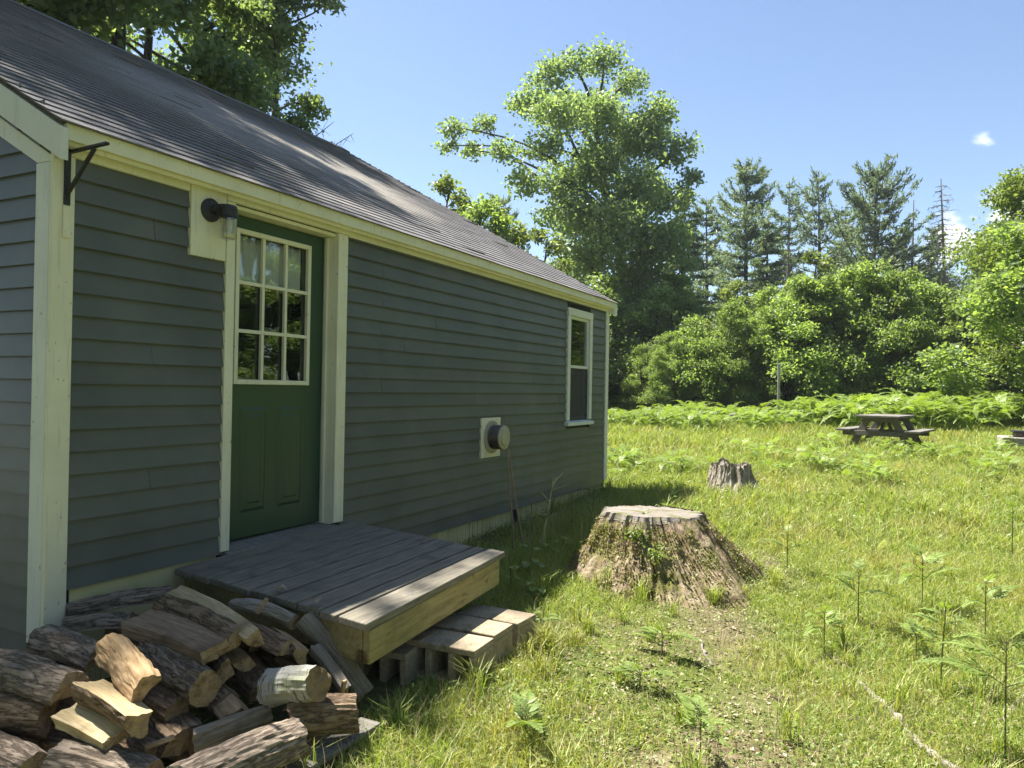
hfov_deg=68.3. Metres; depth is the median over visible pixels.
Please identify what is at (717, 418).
fern
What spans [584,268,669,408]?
sapling
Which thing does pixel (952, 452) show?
fern
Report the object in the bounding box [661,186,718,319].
pine tree
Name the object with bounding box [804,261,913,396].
sapling
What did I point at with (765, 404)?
fern
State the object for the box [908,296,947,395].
sapling
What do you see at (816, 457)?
fern
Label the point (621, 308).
sapling
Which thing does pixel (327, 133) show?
dead tree
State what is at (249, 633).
firewood
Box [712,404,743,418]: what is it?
fern
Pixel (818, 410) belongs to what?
fern
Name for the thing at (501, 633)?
concrete block
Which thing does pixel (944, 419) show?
fern
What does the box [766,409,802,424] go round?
fern
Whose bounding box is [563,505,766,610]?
tree stump
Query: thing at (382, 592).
porch deck
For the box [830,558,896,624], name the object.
fern
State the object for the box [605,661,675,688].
fern
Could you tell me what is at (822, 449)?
fern
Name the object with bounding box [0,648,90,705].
firewood
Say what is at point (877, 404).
fern
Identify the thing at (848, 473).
fern
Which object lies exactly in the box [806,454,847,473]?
fern
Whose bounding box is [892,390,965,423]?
fern
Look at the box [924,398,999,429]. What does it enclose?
fern
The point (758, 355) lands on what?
sapling
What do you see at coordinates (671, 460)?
fern
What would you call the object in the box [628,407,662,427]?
fern
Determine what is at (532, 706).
fern
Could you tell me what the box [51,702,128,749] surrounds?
firewood
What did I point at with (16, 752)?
firewood
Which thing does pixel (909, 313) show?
sapling
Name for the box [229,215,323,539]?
door
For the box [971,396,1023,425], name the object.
fern
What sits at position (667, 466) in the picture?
fern
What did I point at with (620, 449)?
fern
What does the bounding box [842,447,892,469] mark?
fern
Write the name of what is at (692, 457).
fern
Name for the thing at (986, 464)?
fern
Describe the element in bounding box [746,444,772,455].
fern
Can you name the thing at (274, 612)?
firewood
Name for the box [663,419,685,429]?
fern
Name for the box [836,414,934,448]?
picnic table
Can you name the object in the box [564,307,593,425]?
window
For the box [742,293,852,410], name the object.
sapling
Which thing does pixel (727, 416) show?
fern
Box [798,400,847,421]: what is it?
fern
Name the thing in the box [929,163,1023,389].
leafy tree
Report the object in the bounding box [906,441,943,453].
fern
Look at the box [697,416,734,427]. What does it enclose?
fern
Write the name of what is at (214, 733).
firewood
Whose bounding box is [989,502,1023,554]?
fern
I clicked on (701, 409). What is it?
fern
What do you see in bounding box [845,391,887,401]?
fern
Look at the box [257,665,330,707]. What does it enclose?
firewood
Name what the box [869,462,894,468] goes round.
fern
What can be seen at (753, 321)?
sapling
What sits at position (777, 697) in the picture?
fallen branch
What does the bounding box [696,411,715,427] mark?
fern
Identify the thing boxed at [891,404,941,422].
fern
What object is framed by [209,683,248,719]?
firewood
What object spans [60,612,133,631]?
firewood
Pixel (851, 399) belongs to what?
fern
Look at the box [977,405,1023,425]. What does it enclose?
fern
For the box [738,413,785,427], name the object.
fern
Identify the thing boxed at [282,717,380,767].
pallet board
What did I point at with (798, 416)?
fern
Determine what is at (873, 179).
pine tree
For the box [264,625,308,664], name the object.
firewood
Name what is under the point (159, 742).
wood splinter
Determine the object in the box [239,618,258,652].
firewood
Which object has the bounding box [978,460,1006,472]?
fern
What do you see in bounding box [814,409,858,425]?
fern
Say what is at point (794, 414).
fern
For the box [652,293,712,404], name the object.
sapling
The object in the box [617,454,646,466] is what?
fern
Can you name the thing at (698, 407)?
fern
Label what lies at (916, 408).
fern
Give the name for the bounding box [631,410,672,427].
fern
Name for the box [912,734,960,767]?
fallen branch
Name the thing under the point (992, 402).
fern
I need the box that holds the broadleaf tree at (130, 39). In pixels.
[106,8,161,42]
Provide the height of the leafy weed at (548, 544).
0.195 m
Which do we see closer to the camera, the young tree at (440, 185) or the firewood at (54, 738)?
the firewood at (54, 738)
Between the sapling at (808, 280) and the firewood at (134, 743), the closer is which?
the firewood at (134, 743)
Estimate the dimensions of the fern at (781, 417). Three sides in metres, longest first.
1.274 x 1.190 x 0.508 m
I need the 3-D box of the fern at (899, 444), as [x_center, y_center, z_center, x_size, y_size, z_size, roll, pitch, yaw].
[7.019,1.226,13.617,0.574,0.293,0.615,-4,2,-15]
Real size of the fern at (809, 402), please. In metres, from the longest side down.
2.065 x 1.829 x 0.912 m
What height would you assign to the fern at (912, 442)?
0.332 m
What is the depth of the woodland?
55.07 m
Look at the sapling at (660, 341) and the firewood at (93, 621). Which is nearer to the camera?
the firewood at (93, 621)
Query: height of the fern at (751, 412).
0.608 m
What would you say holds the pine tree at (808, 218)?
on the ground at (373, 694)
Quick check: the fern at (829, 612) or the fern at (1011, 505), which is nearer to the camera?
the fern at (829, 612)
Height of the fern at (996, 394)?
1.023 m
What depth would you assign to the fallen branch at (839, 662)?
4.16 m
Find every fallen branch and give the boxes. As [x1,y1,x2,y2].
[699,639,713,665]
[774,695,788,704]
[825,654,850,670]
[858,680,905,722]
[894,718,911,736]
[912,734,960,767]
[999,692,1023,721]
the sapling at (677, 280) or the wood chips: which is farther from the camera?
the sapling at (677, 280)
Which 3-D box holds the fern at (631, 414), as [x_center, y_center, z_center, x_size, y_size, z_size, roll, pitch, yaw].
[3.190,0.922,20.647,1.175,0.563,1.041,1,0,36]
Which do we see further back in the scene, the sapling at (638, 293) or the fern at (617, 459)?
the sapling at (638, 293)
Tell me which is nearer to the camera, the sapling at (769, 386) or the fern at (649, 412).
the fern at (649, 412)
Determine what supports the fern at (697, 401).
on the ground at (373, 694)
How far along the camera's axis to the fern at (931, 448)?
13.27 m
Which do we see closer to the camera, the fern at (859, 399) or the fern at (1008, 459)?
the fern at (1008, 459)
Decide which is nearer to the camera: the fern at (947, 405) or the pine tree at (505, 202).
the fern at (947, 405)
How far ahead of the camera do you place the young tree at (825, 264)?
29.72 m
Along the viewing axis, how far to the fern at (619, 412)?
19.85 m
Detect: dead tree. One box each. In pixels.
[299,121,352,146]
[777,240,797,291]
[903,200,919,274]
[917,182,965,298]
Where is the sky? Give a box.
[126,0,1023,316]
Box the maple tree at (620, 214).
[430,32,706,403]
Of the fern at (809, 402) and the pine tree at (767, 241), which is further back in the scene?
the pine tree at (767, 241)
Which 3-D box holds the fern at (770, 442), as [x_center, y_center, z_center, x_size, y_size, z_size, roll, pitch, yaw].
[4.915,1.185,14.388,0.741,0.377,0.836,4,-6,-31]
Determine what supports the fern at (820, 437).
on the ground at (373, 694)
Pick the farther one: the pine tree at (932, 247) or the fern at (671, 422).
the pine tree at (932, 247)
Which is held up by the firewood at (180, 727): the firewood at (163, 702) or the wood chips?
the firewood at (163, 702)
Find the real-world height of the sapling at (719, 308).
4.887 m
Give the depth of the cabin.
4.81 m
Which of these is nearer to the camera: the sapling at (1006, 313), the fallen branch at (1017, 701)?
the fallen branch at (1017, 701)
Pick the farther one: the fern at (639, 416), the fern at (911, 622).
the fern at (639, 416)
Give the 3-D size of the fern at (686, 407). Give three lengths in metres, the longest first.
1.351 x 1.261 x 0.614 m
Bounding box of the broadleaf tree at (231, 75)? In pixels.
[20,0,303,120]
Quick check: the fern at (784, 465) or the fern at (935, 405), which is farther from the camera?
the fern at (935, 405)
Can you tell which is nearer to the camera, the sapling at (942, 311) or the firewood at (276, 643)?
the firewood at (276, 643)
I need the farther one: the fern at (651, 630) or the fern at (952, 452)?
the fern at (952, 452)
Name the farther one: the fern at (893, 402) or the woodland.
the woodland
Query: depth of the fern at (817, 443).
14.74 m
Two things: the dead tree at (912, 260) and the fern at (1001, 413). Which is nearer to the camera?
the fern at (1001, 413)
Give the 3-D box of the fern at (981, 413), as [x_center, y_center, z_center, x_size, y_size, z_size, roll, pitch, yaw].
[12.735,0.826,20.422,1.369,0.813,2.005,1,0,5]
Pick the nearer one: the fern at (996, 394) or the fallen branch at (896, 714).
the fallen branch at (896, 714)
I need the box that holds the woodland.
[546,262,995,321]
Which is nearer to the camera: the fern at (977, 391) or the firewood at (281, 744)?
the firewood at (281, 744)
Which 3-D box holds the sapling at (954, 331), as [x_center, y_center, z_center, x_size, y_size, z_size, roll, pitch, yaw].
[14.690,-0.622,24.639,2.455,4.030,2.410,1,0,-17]
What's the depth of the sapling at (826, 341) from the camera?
24.06 m
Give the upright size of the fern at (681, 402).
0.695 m
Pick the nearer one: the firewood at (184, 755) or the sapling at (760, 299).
the firewood at (184, 755)
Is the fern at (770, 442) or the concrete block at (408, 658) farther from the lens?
the fern at (770, 442)
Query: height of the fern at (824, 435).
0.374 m
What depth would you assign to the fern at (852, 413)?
20.11 m
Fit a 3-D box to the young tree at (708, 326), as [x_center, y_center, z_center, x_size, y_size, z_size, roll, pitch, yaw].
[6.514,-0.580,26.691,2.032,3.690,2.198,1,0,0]
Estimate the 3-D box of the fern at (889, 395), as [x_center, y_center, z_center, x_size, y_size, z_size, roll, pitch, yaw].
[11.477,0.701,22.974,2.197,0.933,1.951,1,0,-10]
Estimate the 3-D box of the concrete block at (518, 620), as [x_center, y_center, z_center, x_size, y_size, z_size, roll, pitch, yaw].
[-0.089,1.427,4.361,0.400,0.205,0.220,1,-1,29]
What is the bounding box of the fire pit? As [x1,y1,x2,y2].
[997,430,1023,449]
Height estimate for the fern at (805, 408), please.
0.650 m
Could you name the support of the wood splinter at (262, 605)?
on the firewood at (274, 612)
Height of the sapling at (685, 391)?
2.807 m
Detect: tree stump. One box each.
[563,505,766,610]
[707,457,761,494]
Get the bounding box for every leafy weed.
[503,557,519,591]
[514,539,545,571]
[524,576,548,597]
[534,604,560,630]
[538,538,558,551]
[554,536,572,550]
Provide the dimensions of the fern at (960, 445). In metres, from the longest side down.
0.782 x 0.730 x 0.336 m
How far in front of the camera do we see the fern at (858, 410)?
18.77 m
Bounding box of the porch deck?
[175,521,504,664]
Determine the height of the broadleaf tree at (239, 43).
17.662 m
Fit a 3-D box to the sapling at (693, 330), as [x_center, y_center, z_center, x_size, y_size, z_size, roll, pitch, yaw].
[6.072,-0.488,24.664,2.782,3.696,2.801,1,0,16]
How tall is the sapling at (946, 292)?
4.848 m
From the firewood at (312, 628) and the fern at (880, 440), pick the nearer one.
the firewood at (312, 628)
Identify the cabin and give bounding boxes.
[0,0,618,680]
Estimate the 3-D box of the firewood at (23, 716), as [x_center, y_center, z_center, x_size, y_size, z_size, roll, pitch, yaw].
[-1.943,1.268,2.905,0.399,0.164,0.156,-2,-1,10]
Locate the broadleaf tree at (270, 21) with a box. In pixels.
[201,0,347,142]
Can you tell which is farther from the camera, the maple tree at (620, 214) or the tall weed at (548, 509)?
the maple tree at (620, 214)
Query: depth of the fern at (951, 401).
19.72 m
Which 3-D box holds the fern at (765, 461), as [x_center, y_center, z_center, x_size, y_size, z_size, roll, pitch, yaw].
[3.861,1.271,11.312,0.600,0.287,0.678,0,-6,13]
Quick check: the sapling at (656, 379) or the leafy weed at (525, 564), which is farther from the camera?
the sapling at (656, 379)
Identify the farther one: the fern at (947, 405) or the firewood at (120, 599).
the fern at (947, 405)
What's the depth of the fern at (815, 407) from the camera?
20.89 m
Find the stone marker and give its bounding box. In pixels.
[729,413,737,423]
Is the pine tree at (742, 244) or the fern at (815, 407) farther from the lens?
the pine tree at (742, 244)
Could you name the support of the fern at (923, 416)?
on the ground at (373, 694)
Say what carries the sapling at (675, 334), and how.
on the ground at (373, 694)
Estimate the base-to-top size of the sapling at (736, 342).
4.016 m
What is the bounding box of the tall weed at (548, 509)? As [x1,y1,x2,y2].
[537,473,568,545]
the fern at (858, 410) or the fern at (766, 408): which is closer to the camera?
the fern at (858, 410)
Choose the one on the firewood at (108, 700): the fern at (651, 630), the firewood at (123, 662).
the firewood at (123, 662)
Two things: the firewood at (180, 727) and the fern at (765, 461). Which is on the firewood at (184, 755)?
the firewood at (180, 727)
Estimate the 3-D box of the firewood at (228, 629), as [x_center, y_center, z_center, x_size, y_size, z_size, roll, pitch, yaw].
[-1.400,1.043,3.338,0.591,0.104,0.081,6,2,35]
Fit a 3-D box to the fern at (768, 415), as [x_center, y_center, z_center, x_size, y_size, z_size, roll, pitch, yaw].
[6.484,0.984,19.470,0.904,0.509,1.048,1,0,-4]
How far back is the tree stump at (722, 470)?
9.79 m
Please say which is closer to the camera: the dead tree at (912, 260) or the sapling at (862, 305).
the sapling at (862, 305)
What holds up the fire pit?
on the ground at (373, 694)
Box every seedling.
[607,515,658,544]
[639,542,678,564]
[655,496,677,506]
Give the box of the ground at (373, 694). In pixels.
[45,414,1023,767]
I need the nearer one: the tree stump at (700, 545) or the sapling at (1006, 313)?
the tree stump at (700, 545)
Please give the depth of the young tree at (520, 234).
23.78 m
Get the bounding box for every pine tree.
[484,191,530,251]
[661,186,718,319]
[686,196,738,319]
[697,156,803,314]
[741,176,828,295]
[741,219,786,307]
[779,165,863,290]
[811,208,861,276]
[819,151,956,300]
[881,224,936,287]
[907,225,963,290]
[951,244,988,285]
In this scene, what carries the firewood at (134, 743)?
on the pallet board
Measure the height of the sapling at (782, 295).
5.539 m
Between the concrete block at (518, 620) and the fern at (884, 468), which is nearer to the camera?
the concrete block at (518, 620)
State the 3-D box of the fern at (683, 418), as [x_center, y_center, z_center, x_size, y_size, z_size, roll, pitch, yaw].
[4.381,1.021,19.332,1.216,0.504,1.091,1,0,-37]
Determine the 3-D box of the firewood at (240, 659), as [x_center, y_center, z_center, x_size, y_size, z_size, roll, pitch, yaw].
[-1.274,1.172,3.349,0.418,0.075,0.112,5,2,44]
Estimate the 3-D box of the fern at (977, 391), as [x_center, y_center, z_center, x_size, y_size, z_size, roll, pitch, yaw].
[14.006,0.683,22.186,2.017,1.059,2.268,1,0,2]
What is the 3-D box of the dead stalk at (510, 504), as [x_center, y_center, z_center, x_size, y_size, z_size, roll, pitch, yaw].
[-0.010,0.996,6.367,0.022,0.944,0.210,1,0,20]
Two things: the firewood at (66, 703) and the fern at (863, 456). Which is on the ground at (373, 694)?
the fern at (863, 456)
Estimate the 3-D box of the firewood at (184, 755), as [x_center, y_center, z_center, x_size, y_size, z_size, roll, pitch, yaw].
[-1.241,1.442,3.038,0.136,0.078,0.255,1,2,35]
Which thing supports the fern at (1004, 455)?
on the ground at (373, 694)
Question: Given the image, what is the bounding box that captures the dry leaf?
[276,584,287,589]
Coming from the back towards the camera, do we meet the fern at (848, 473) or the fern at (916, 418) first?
the fern at (916, 418)
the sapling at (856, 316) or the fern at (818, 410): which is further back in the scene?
the sapling at (856, 316)
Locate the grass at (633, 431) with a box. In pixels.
[293,399,1023,767]
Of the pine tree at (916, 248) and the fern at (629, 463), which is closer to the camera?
the fern at (629, 463)
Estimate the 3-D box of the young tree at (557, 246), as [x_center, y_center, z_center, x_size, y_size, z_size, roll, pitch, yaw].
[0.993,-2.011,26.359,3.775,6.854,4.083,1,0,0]
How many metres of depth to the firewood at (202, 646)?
3.17 m
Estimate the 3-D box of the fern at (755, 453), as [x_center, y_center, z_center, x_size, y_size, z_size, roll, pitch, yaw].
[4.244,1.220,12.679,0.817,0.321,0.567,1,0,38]
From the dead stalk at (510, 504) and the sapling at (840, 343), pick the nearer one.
the dead stalk at (510, 504)
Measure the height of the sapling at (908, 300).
5.264 m
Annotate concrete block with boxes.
[356,642,425,684]
[406,627,493,686]
[431,613,512,667]
[458,604,535,650]
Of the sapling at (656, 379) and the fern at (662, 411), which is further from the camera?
the sapling at (656, 379)
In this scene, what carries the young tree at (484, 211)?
on the ground at (373, 694)
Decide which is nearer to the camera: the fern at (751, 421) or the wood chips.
the wood chips
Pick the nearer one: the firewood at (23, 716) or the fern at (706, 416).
the firewood at (23, 716)
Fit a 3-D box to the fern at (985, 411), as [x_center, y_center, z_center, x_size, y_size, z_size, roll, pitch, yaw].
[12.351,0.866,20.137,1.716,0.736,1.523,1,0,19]
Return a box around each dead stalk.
[508,448,513,550]
[509,450,523,551]
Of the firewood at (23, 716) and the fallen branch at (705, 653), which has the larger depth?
the fallen branch at (705, 653)
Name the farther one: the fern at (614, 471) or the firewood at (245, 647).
the fern at (614, 471)
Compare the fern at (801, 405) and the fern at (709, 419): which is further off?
the fern at (801, 405)
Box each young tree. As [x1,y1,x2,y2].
[428,170,479,212]
[456,192,521,245]
[489,208,537,250]
[527,224,592,287]
[681,314,715,406]
[706,278,760,399]
[769,247,842,306]
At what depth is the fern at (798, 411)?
21.03 m
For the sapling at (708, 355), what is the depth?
24.46 m
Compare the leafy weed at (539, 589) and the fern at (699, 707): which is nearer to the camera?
the fern at (699, 707)
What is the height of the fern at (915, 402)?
1.010 m
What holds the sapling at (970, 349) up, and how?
on the ground at (373, 694)
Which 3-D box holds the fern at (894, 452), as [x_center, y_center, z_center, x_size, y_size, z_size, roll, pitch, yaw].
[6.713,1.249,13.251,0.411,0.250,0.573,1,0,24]
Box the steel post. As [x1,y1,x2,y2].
[777,364,780,420]
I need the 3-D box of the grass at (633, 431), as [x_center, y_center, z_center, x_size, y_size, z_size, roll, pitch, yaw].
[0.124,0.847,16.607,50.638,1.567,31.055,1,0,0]
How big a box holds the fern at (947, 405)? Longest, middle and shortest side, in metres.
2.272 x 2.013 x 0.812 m
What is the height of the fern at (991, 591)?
0.456 m
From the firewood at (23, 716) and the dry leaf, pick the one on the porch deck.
the dry leaf
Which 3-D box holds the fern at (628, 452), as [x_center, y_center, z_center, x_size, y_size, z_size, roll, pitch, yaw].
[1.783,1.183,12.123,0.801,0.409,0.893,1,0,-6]
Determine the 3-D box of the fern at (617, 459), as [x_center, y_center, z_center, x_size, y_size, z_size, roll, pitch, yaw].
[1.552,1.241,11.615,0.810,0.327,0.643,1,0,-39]
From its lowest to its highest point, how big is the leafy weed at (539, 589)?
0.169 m
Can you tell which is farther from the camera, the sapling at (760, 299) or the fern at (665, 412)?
the sapling at (760, 299)
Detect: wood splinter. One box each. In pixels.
[145,734,174,749]
[255,598,268,614]
[340,679,346,692]
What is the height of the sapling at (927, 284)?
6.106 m
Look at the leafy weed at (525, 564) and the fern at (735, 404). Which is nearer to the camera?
the leafy weed at (525, 564)
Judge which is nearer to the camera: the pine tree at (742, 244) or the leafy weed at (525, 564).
the leafy weed at (525, 564)
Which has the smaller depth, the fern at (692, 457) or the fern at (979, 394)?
the fern at (692, 457)
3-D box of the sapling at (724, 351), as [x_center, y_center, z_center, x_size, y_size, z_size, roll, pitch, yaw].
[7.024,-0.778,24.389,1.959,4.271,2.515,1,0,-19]
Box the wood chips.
[162,703,428,766]
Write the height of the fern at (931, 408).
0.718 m
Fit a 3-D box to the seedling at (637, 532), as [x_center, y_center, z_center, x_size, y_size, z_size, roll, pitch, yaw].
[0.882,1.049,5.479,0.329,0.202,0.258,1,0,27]
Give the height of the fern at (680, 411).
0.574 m
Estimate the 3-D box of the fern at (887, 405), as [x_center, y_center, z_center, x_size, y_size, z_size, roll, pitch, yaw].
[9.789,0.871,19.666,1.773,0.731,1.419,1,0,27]
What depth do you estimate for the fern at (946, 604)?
3.84 m
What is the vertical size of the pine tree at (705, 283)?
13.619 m
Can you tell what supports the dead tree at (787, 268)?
on the ground at (373, 694)
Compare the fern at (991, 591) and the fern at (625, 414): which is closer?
the fern at (991, 591)
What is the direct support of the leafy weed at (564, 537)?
on the ground at (373, 694)
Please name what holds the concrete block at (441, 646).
on the ground at (373, 694)
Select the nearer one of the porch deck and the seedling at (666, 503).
the porch deck
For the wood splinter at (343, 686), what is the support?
on the firewood at (320, 655)
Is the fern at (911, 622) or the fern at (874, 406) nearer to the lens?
the fern at (911, 622)
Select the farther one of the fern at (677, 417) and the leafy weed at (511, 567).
the fern at (677, 417)
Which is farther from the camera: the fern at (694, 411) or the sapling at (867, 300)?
the sapling at (867, 300)
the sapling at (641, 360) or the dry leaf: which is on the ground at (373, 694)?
the sapling at (641, 360)
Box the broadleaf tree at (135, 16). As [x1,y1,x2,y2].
[14,0,192,47]
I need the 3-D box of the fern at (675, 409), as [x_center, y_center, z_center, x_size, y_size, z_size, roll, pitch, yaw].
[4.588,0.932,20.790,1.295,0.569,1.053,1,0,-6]
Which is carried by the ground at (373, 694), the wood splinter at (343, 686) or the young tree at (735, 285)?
the young tree at (735, 285)
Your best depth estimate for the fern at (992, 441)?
13.92 m
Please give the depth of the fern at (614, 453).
12.03 m
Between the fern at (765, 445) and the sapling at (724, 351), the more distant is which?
the sapling at (724, 351)
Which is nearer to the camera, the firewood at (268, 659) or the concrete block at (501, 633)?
the firewood at (268, 659)
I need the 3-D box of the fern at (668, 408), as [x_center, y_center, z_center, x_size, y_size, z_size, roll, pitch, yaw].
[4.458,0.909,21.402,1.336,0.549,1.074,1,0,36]
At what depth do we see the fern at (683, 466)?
11.27 m
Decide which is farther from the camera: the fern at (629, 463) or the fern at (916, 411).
the fern at (916, 411)
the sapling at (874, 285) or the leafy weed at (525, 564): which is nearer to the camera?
the leafy weed at (525, 564)
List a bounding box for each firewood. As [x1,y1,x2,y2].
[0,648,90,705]
[0,690,59,739]
[0,730,47,767]
[16,729,78,752]
[26,624,97,672]
[41,739,164,767]
[50,709,67,733]
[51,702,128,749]
[56,697,75,709]
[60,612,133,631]
[65,585,171,615]
[71,679,152,737]
[94,633,161,702]
[104,614,142,646]
[114,733,158,756]
[121,609,229,665]
[137,642,220,707]
[142,683,189,721]
[148,710,202,758]
[152,593,240,651]
[166,585,263,646]
[166,717,311,767]
[167,751,189,761]
[188,705,272,756]
[192,684,239,718]
[206,654,234,685]
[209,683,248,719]
[225,647,256,671]
[226,646,266,702]
[228,598,298,629]
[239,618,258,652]
[248,620,292,655]
[253,647,299,667]
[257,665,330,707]
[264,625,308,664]
[287,693,359,737]
[295,611,373,701]
[308,643,350,692]
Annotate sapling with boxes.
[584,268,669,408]
[608,303,645,405]
[609,281,673,404]
[609,281,712,403]
[611,287,664,406]
[616,342,655,411]
[632,333,675,408]
[635,346,675,412]
[641,330,696,404]
[643,337,702,406]
[646,271,705,330]
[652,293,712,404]
[659,314,736,411]
[681,332,727,407]
[696,310,745,403]
[700,296,762,408]
[702,302,792,403]
[711,298,759,321]
[717,317,769,410]
[733,305,801,411]
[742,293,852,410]
[745,304,807,409]
[750,282,779,323]
[753,271,863,404]
[759,275,846,407]
[769,285,789,305]
[786,268,873,396]
[790,280,896,399]
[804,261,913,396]
[825,256,940,405]
[826,274,871,391]
[834,270,871,367]
[848,263,943,398]
[857,284,926,400]
[881,289,930,393]
[895,279,971,397]
[904,273,951,294]
[906,282,966,392]
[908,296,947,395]
[909,215,1023,418]
[912,300,965,399]
[931,304,998,402]
[956,277,1002,394]
[960,275,1023,401]
[961,282,1022,401]
[971,283,1023,400]
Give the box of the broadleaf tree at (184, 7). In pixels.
[78,0,239,66]
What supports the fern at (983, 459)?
on the ground at (373, 694)
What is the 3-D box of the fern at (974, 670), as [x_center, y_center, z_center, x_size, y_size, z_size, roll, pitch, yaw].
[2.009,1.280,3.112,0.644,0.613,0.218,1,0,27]
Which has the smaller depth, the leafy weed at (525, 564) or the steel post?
the leafy weed at (525, 564)
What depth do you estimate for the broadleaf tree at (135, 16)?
15.06 m
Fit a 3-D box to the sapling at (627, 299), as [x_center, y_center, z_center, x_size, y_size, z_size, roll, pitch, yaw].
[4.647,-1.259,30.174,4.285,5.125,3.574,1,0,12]
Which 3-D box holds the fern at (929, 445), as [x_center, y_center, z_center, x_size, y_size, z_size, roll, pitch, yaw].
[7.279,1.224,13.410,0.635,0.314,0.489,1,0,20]
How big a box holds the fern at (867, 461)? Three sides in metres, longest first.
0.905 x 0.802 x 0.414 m
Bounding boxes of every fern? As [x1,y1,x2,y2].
[506,689,544,738]
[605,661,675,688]
[607,444,651,467]
[607,447,637,463]
[607,450,636,467]
[607,454,633,468]
[607,468,629,480]
[608,409,632,424]
[610,407,643,420]
[613,408,645,423]
[616,458,652,472]
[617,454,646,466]
[620,446,649,461]
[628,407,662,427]
[630,623,703,653]
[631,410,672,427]
[632,414,656,424]
[637,410,675,424]
[644,412,691,425]
[646,458,684,472]
[647,410,684,422]
[647,455,694,474]
[652,407,687,419]
[655,448,693,468]
[662,454,707,473]
[663,413,702,426]
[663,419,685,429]
[666,414,705,427]
[667,408,694,419]
[669,409,702,424]
[671,456,711,470]
[673,400,710,410]
[674,406,716,422]
[676,404,721,415]
[677,693,733,760]
[679,404,713,414]
[684,400,708,405]
[689,408,728,419]
[690,415,723,426]
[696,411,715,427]
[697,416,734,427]
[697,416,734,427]
[697,455,727,463]
[708,401,743,414]
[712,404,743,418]
[714,414,742,426]
[720,438,760,449]
[731,409,786,426]
[735,415,772,426]
[737,402,774,412]
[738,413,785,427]
[741,407,779,420]
[743,447,785,463]
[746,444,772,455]
[747,405,785,416]
[752,413,777,426]
[752,459,787,472]
[753,436,791,448]
[754,442,779,451]
[759,524,809,572]
[762,400,808,418]
[765,399,811,419]
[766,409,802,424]
[770,396,841,422]
[770,444,824,465]
[772,462,801,470]
[773,406,810,419]
[774,411,796,420]
[775,409,817,426]
[782,448,833,470]
[783,413,814,423]
[791,406,832,423]
[792,398,840,405]
[793,444,852,466]
[797,399,838,426]
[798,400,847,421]
[800,407,839,424]
[802,439,837,447]
[803,398,870,423]
[804,432,851,446]
[804,606,850,653]
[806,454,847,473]
[811,393,901,425]
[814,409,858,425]
[814,434,840,447]
[816,469,869,482]
[817,406,890,424]
[818,405,880,417]
[819,394,859,417]
[819,397,893,425]
[827,407,886,425]
[829,397,901,424]
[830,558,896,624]
[838,454,878,468]
[838,459,893,486]
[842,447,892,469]
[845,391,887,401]
[848,401,898,413]
[851,465,909,484]
[852,404,924,420]
[859,392,918,411]
[864,437,903,448]
[865,393,914,422]
[865,466,898,476]
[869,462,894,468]
[875,387,947,420]
[876,394,971,427]
[878,401,967,426]
[880,397,954,425]
[881,406,939,428]
[885,443,916,453]
[887,449,907,457]
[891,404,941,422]
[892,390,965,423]
[894,406,942,424]
[897,407,937,428]
[898,401,980,427]
[898,543,965,611]
[899,409,945,428]
[899,616,942,659]
[900,406,964,428]
[900,439,930,450]
[903,444,937,457]
[904,395,957,426]
[905,601,986,681]
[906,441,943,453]
[912,628,1023,759]
[914,445,954,456]
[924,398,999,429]
[925,396,1010,426]
[929,447,972,461]
[931,407,973,425]
[946,392,1022,422]
[946,441,979,456]
[948,391,1019,420]
[948,395,1003,425]
[949,390,1021,414]
[952,399,1003,429]
[956,393,1022,416]
[957,403,998,421]
[959,459,1005,479]
[959,574,1019,637]
[962,395,1022,426]
[966,456,1000,469]
[967,389,1018,404]
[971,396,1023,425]
[973,450,1021,468]
[975,400,1018,425]
[976,438,1018,454]
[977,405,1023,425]
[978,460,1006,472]
[980,435,1016,446]
[982,442,1014,450]
[985,457,1023,471]
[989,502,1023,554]
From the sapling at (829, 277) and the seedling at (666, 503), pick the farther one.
the sapling at (829, 277)
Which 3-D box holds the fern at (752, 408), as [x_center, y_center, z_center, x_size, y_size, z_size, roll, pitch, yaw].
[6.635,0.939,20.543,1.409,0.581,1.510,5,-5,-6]
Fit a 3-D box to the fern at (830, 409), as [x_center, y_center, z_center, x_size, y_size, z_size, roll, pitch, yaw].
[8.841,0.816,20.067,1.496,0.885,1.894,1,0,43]
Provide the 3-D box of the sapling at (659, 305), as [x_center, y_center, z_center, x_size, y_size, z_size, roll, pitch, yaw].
[5.431,-1.281,28.438,4.654,5.275,4.622,1,0,9]
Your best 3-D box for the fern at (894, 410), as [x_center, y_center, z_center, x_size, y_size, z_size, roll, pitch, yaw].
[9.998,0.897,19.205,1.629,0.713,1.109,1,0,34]
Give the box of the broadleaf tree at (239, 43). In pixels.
[107,0,332,116]
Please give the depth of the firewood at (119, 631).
3.60 m
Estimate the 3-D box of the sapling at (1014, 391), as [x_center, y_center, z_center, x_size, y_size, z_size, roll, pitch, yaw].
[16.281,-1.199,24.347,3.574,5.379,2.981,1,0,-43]
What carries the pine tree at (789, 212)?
on the ground at (373, 694)
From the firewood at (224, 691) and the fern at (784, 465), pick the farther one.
the fern at (784, 465)
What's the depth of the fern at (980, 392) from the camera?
23.30 m
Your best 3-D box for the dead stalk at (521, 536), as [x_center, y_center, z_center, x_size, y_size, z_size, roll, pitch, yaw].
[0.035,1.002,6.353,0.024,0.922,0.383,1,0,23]

